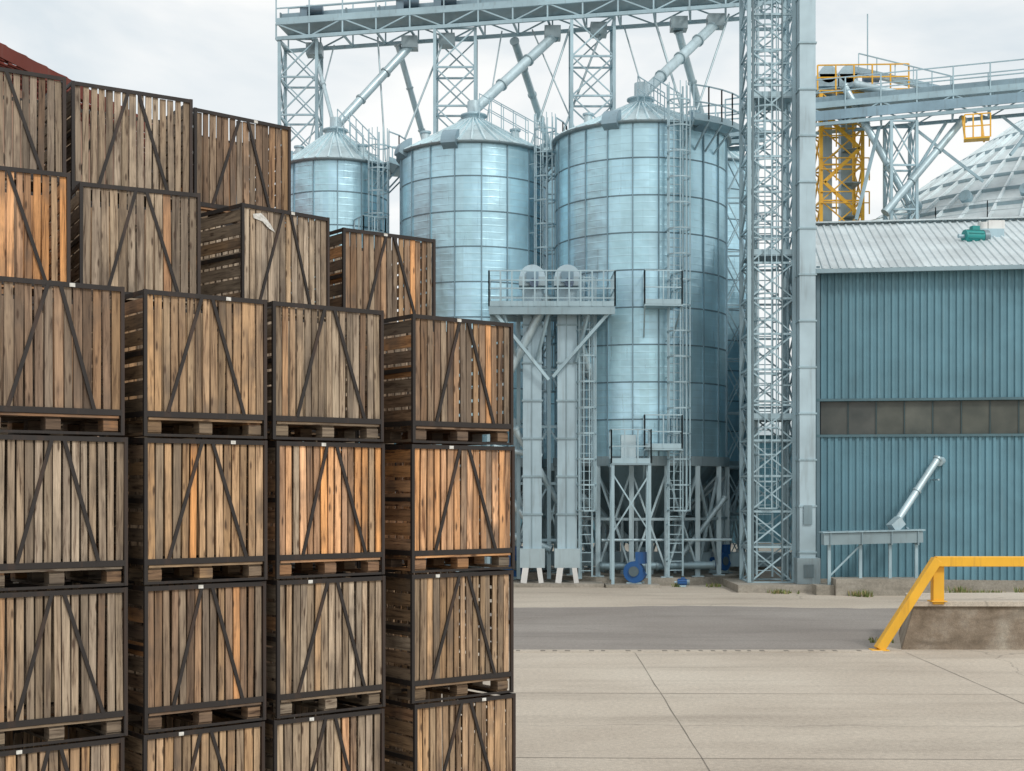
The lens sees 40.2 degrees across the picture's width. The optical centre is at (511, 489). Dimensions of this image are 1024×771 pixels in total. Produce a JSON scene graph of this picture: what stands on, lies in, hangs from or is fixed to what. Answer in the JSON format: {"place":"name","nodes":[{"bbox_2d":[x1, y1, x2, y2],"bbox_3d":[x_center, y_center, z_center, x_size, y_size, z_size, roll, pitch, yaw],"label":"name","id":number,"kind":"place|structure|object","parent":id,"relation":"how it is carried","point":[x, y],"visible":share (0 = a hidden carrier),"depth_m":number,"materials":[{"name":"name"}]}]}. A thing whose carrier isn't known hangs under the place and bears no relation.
{"place":"outdoors","nodes":[
{"label":"outdoors","id":0,"kind":"place"},
{"bbox_2d":[0,0,1023,406],"label":"sky","id":1,"kind":"structure","parent":0,"point":[220,55],"materials":[{"name":"white"}]},
{"bbox_2d":[394,408,791,542],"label":"storage hall","id":2,"kind":"structure","parent":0,"point":[766,519],"depth_m":83.95,"materials":[{"name":"grey metal"}]},
{"bbox_2d":[294,543,1023,770],"bbox_3d":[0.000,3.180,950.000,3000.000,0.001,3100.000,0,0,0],"label":"ground","id":3,"kind":"structure","parent":0,"point":[896,707],"depth_m":20.85,"materials":[{"name":"concrete"}]},
{"bbox_2d":[3,727,70,770],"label":"wooden crate","id":4,"kind":"object","parent":3,"relation":"on","point":[31,739],"visible":0.02,"depth_m":12.39,"materials":[{"name":"brown wood"}]},
{"bbox_2d":[5,573,70,708],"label":"wooden crate","id":5,"kind":"object","parent":4,"relation":"on","point":[6,639],"visible":0.04,"depth_m":12.49,"materials":[{"name":"brown wood"}]},
{"bbox_2d":[4,571,64,577],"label":"wooden crate","id":6,"kind":"object","parent":5,"relation":"on","point":[7,575],"visible":0.02,"depth_m":12.27,"materials":[{"name":"black wood"}]},
{"bbox_2d":[0,306,62,435],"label":"wooden crate","id":7,"kind":"object","parent":6,"relation":"on","point":[4,425],"visible":0.03,"depth_m":12.42,"materials":[{"name":"brown wood"}]},
{"bbox_2d":[0,166,70,316],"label":"wooden crate","id":8,"kind":"object","parent":7,"relation":"on","point":[27,231],"visible":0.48,"depth_m":12.41,"materials":[{"name":"brown wood"}]},
{"bbox_2d":[0,724,124,770],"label":"wooden crate","id":9,"kind":"object","parent":3,"relation":"on","point":[71,754],"visible":0.8,"depth_m":11.10,"materials":[{"name":"brown wood"}]},
{"bbox_2d":[0,581,127,749],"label":"wooden crate","id":10,"kind":"object","parent":9,"relation":"on","point":[55,645],"visible":0.94,"depth_m":11.01,"materials":[{"name":"brown wood"}]},
{"bbox_2d":[0,434,127,590],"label":"wooden crate","id":11,"kind":"object","parent":10,"relation":"on","point":[49,521],"visible":1,"depth_m":10.99,"materials":[{"name":"brown wood"}]},
{"bbox_2d":[0,276,124,435],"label":"wooden crate","id":12,"kind":"object","parent":11,"relation":"on","point":[71,355],"visible":1,"depth_m":10.98,"materials":[{"name":"brown wood"}]},
{"bbox_2d":[0,43,144,436],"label":"brick barn","id":13,"kind":"structure","parent":3,"relation":"on","point":[9,57],"depth_m":34.50,"materials":[{"name":"red brick"}]},
{"bbox_2d":[74,706,195,770],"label":"wooden crate","id":14,"kind":"object","parent":3,"relation":"on","point":[141,730],"visible":0.02,"depth_m":13.37,"materials":[{"name":"brown wood"}]},
{"bbox_2d":[64,567,193,690],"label":"wooden crate","id":15,"kind":"object","parent":14,"relation":"on","point":[142,606],"visible":0.01,"depth_m":13.20,"materials":[{"name":"brown wood"}]},
{"bbox_2d":[87,444,193,570],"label":"wooden crate","id":16,"kind":"object","parent":15,"relation":"on","point":[97,493],"depth_m":12.95,"materials":[{"name":"brown wood"}]},
{"bbox_2d":[82,315,200,438],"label":"wooden crate","id":17,"kind":"object","parent":16,"relation":"on","point":[146,436],"depth_m":13.19,"materials":[{"name":"brown wood"}]},
{"bbox_2d":[71,182,200,313],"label":"wooden crate","id":18,"kind":"object","parent":17,"relation":"on","point":[105,246],"visible":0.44,"depth_m":13.16,"materials":[{"name":"brown wood"}]},
{"bbox_2d":[96,710,264,770],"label":"wooden crate","id":19,"kind":"object","parent":3,"relation":"on","point":[196,749],"visible":0.59,"depth_m":11.73,"materials":[{"name":"brown wood"}]},
{"bbox_2d":[97,575,265,733],"bbox_3d":[-2.850,1.377,12.065,1.100,1.191,1.005,0,0,-38],"label":"wooden crate","id":20,"kind":"object","parent":19,"relation":"on","point":[178,650],"visible":0.73,"depth_m":11.68,"materials":[{"name":"brown wood"}]},
{"bbox_2d":[105,438,267,584],"bbox_3d":[-2.833,0.172,12.061,1.100,1.191,1.005,0,0,-37],"label":"wooden crate","id":21,"kind":"object","parent":20,"relation":"on","point":[190,501],"visible":0.86,"depth_m":11.69,"materials":[{"name":"brown wood"}]},
{"bbox_2d":[99,289,266,439],"bbox_3d":[-2.836,-1.033,12.060,1.100,1.191,1.005,0,0,-37],"label":"wooden crate","id":22,"kind":"object","parent":21,"relation":"on","point":[177,353],"visible":0.86,"depth_m":11.68,"materials":[{"name":"brown wood"}]},
{"bbox_2d":[214,681,322,770],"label":"wooden crate","id":23,"kind":"object","parent":3,"relation":"on","point":[272,717],"depth_m":14.25,"materials":[{"name":"brown wood"}]},
{"bbox_2d":[193,564,317,679],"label":"wooden crate","id":24,"kind":"object","parent":23,"relation":"on","point":[292,566],"visible":0.01,"depth_m":14.20,"materials":[{"name":"brown wood"}]},
{"bbox_2d":[269,460,314,566],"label":"wooden crate","id":25,"kind":"object","parent":24,"relation":"on","point":[271,525],"depth_m":14.07,"materials":[{"name":"brown wood"}]},
{"bbox_2d":[195,429,316,441],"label":"wooden crate","id":26,"kind":"object","parent":25,"relation":"on","point":[292,433],"visible":0.02,"depth_m":14.45,"materials":[{"name":"brown wood"}]},
{"bbox_2d":[188,203,329,319],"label":"wooden crate","id":27,"kind":"object","parent":26,"relation":"on","point":[246,249],"visible":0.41,"depth_m":14.17,"materials":[{"name":"brown wood"}]},
{"bbox_2d":[224,699,384,770],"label":"wooden crate","id":28,"kind":"object","parent":3,"relation":"on","point":[308,743],"visible":0.69,"depth_m":12.44,"materials":[{"name":"brown wood"}]},
{"bbox_2d":[224,572,385,718],"bbox_3d":[-1.897,1.377,12.799,1.110,1.191,1.005,0,0,-38],"label":"wooden crate","id":29,"kind":"object","parent":28,"relation":"on","point":[306,640],"visible":0.69,"depth_m":12.43,"materials":[{"name":"brown wood"}]},
{"bbox_2d":[230,441,384,578],"bbox_3d":[-1.903,0.172,12.798,1.110,1.191,1.005,0,0,-38],"label":"wooden crate","id":30,"kind":"object","parent":29,"relation":"on","point":[303,500],"visible":0.84,"depth_m":12.42,"materials":[{"name":"brown wood"}]},
{"bbox_2d":[225,301,383,442],"bbox_3d":[-1.907,-1.033,12.779,1.110,1.191,1.003,0,0,-36],"label":"wooden crate","id":31,"kind":"object","parent":30,"relation":"on","point":[309,372],"visible":0.73,"depth_m":12.42,"materials":[{"name":"brown wood"}]},
{"bbox_2d":[285,109,405,493],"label":"grain silo","id":32,"kind":"object","parent":3,"relation":"on","point":[340,178],"visible":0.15,"depth_m":52.52,"materials":[{"name":"metal"}]},
{"bbox_2d":[337,664,429,770],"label":"wooden crate","id":33,"kind":"object","parent":3,"relation":"on","point":[356,735],"visible":0.01,"depth_m":15.19,"materials":[{"name":"brown wood"}]},
{"bbox_2d":[334,559,428,664],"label":"wooden crate","id":34,"kind":"object","parent":33,"relation":"on","point":[387,590],"depth_m":15.46,"materials":[{"name":"brown wood"}]},
{"bbox_2d":[333,451,402,537],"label":"wooden crate","id":35,"kind":"object","parent":34,"relation":"on","point":[368,521],"depth_m":15.47,"materials":[{"name":"brown wood"}]},
{"bbox_2d":[301,348,435,450],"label":"wooden crate","id":36,"kind":"object","parent":35,"relation":"on","point":[335,434],"visible":0.04,"depth_m":15.47,"materials":[{"name":"brown wood"}]},
{"bbox_2d":[308,227,435,338],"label":"wooden crate","id":37,"kind":"object","parent":36,"relation":"on","point":[365,277],"visible":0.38,"depth_m":15.46,"materials":[{"name":"brown wood"}]},
{"bbox_2d":[357,685,515,770],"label":"wooden crate","id":38,"kind":"object","parent":3,"relation":"on","point":[425,736],"visible":0.75,"depth_m":13.32,"materials":[{"name":"brown wood"}]},
{"bbox_2d":[355,567,513,703],"bbox_3d":[-0.760,1.377,13.678,1.190,1.191,1.005,0,0,-38],"label":"wooden crate","id":39,"kind":"object","parent":38,"relation":"on","point":[432,659],"visible":0.78,"depth_m":13.26,"materials":[{"name":"brown wood"}]},
{"bbox_2d":[357,444,514,572],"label":"wooden crate","id":40,"kind":"object","parent":39,"relation":"on","point":[438,497],"visible":0.84,"depth_m":13.28,"materials":[{"name":"brown wood"}]},
{"bbox_2d":[355,314,513,445],"bbox_3d":[-0.762,-1.033,13.684,1.190,1.191,1.005,0,0,-39],"label":"wooden crate","id":41,"kind":"object","parent":40,"relation":"on","point":[430,357],"visible":0.78,"depth_m":13.29,"materials":[{"name":"brown wood"}]},
{"bbox_2d":[394,93,567,579],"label":"grain silo","id":42,"kind":"object","parent":3,"relation":"on","point":[474,199],"visible":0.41,"depth_m":49.61,"materials":[{"name":"metal"}]},
{"bbox_2d":[275,0,791,549],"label":"conveyor gantry","id":43,"kind":"object","parent":3,"relation":"on","point":[313,24],"visible":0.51,"depth_m":55.43,"materials":[{"name":"metal"}]},
{"bbox_2d":[487,264,615,586],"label":"twin bucket elevator","id":44,"kind":"object","parent":3,"relation":"on","point":[568,312],"visible":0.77,"depth_m":46.20,"materials":[{"name":"metal"}]},
{"bbox_2d":[503,546,522,578],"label":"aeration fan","id":45,"kind":"object","parent":44,"relation":"attached to","point":[515,572],"visible":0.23,"depth_m":47.48},
{"bbox_2d":[498,142,605,550],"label":"grain silo","id":46,"kind":"object","parent":3,"relation":"on","point":[552,394],"visible":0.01,"depth_m":59.41,"materials":[{"name":"metal"}]},
{"bbox_2d":[425,494,791,573],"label":"reclaim conveyor","id":47,"kind":"object","parent":3,"relation":"on","point":[705,562],"visible":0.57,"depth_m":48.11,"materials":[{"name":"metal"}]},
{"bbox_2d":[604,429,659,587],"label":"inspection platform","id":48,"kind":"structure","parent":3,"relation":"on","point":[627,446],"depth_m":45.77,"materials":[{"name":"metal"}]},
{"bbox_2d":[542,75,738,585],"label":"grain silo","id":49,"kind":"object","parent":3,"relation":"on","point":[642,195],"visible":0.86,"depth_m":47.31,"materials":[{"name":"metal"}]},
{"bbox_2d":[623,552,646,583],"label":"aeration fan","id":50,"kind":"object","parent":49,"relation":"attached to","point":[634,572],"visible":0.98,"depth_m":46.04},
{"bbox_2d":[709,544,730,572],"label":"aeration fan","id":51,"kind":"object","parent":49,"relation":"attached to","point":[725,562],"visible":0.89,"depth_m":48.57},
{"bbox_2d":[459,650,883,651],"bbox_3d":[-3.350,3.183,27.610,21.300,0.035,0.380,0,0,0],"label":"trench drain","id":52,"kind":"object","parent":3,"relation":"on","point":[695,651],"visible":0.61,"depth_m":27.46,"materials":[{"name":"metal"}]},
{"bbox_2d":[674,577,689,586],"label":"electric motor","id":53,"kind":"object","parent":3,"relation":"on","point":[683,581],"visible":1,"depth_m":45.82,"materials":[{"name":"blue paint"}]},
{"bbox_2d":[660,146,769,570],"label":"grain silo","id":54,"kind":"object","parent":3,"relation":"on","point":[734,353],"visible":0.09,"depth_m":55.46,"materials":[{"name":"metal"}]},
{"bbox_2d":[670,103,763,573],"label":"silo walkway","id":55,"kind":"structure","parent":3,"relation":"on","point":[734,138],"depth_m":53.08,"materials":[{"name":"metal"}]},
{"bbox_2d":[722,0,826,592],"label":"bucket elevator tower","id":56,"kind":"structure","parent":3,"relation":"on","point":[798,89],"depth_m":44.29,"materials":[{"name":"metal"}]},
{"bbox_2d":[526,653,1023,770],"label":"pavement joints","id":57,"kind":"object","parent":3,"relation":"on","point":[757,758],"visible":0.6,"depth_m":16.62,"materials":[{"name":"grey concrete"}]},
{"bbox_2d":[671,583,1023,642],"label":"grass","id":58,"kind":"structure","parent":3,"relation":"on","point":[866,594],"depth_m":42.70,"materials":[{"name":"green plant"}]},
{"bbox_2d":[812,455,945,595],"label":"screw conveyor","id":59,"kind":"object","parent":3,"relation":"on","point":[889,585],"visible":0.98,"depth_m":42.39,"materials":[{"name":"metal"}]},
{"bbox_2d":[816,14,990,221],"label":"yellow stair tower","id":60,"kind":"structure","parent":3,"relation":"on","point":[848,150],"depth_m":62.37,"materials":[{"name":"metal"}]},
{"bbox_2d":[790,216,1023,591],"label":"corrugated warehouse","id":61,"kind":"structure","parent":3,"relation":"on","point":[920,344],"depth_m":44.19,"materials":[{"name":"metal"}]},
{"bbox_2d":[957,226,990,241],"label":"roof gear motor","id":62,"kind":"object","parent":61,"relation":"attached to","point":[974,233],"visible":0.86,"depth_m":47.04,"materials":[{"name":"green paint"}]},
{"bbox_2d":[977,220,1004,236],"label":"roof fan unit","id":63,"kind":"object","parent":61,"relation":"on","point":[995,228],"visible":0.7,"depth_m":47.58,"materials":[{"name":"white paint"}]},
{"bbox_2d":[816,59,1023,219],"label":"elevated conveyor bridge","id":64,"kind":"structure","parent":3,"relation":"on","point":[880,100],"depth_m":60.39,"materials":[{"name":"metal"}]},
{"bbox_2d":[869,556,1023,650],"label":"yellow guard rail","id":65,"kind":"object","parent":3,"relation":"on","point":[932,572],"visible":0.98,"depth_m":27.75,"materials":[{"name":"metal"}]},
{"bbox_2d":[873,118,1023,219],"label":"grain silo","id":66,"kind":"object","parent":3,"relation":"on","point":[956,191],"visible":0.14,"depth_m":63.64,"materials":[{"name":"metal"}]},
{"bbox_2d":[899,606,1023,649],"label":"wall","id":67,"kind":"structure","parent":3,"relation":"on","point":[961,627],"depth_m":27.94,"materials":[{"name":"concrete"}]},
{"bbox_2d":[905,593,1023,605],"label":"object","id":68,"kind":"structure","parent":67,"relation":"on","point":[984,599],"depth_m":28.61,"materials":[{"name":"beige concrete"}]},
{"bbox_2d":[459,606,897,649],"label":"asphalt road","id":69,"kind":"structure","parent":0,"point":[680,627],"depth_m":32.34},
{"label":"wooden crate","id":70,"kind":"object","parent":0,"visible":0},
{"bbox_2d":[32,200,59,318],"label":"wooden crate","id":71,"kind":"object","parent":70,"relation":"on","point":[50,251],"depth_m":13.67,"materials":[{"name":"brown wood"}]},
{"bbox_2d":[0,67,65,192],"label":"wooden crate","id":72,"kind":"object","parent":71,"relation":"on","point":[39,138],"visible":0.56,"depth_m":13.55,"materials":[{"name":"brown wood"}]},
{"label":"wooden crate","id":73,"kind":"object","parent":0,"visible":0},
{"bbox_2d":[72,212,189,291],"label":"wooden crate","id":74,"kind":"object","parent":73,"relation":"on","point":[135,257],"visible":0.01,"depth_m":14.16,"materials":[{"name":"brown wood"}]},
{"bbox_2d":[45,80,192,210],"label":"wooden crate","id":75,"kind":"object","parent":74,"relation":"on","point":[121,134],"visible":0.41,"depth_m":14.17,"materials":[{"name":"brown wood"}]},
{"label":"wooden crate","id":76,"kind":"object","parent":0,"visible":0},
{"bbox_2d":[202,226,285,301],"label":"wooden crate","id":77,"kind":"object","parent":76,"relation":"on","point":[267,278],"depth_m":15.41,"materials":[{"name":"black wood"}]},
{"bbox_2d":[151,107,290,226],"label":"wooden crate","id":78,"kind":"object","parent":77,"relation":"on","point":[226,171],"visible":0.45,"depth_m":15.19,"materials":[{"name":"brown wood"}]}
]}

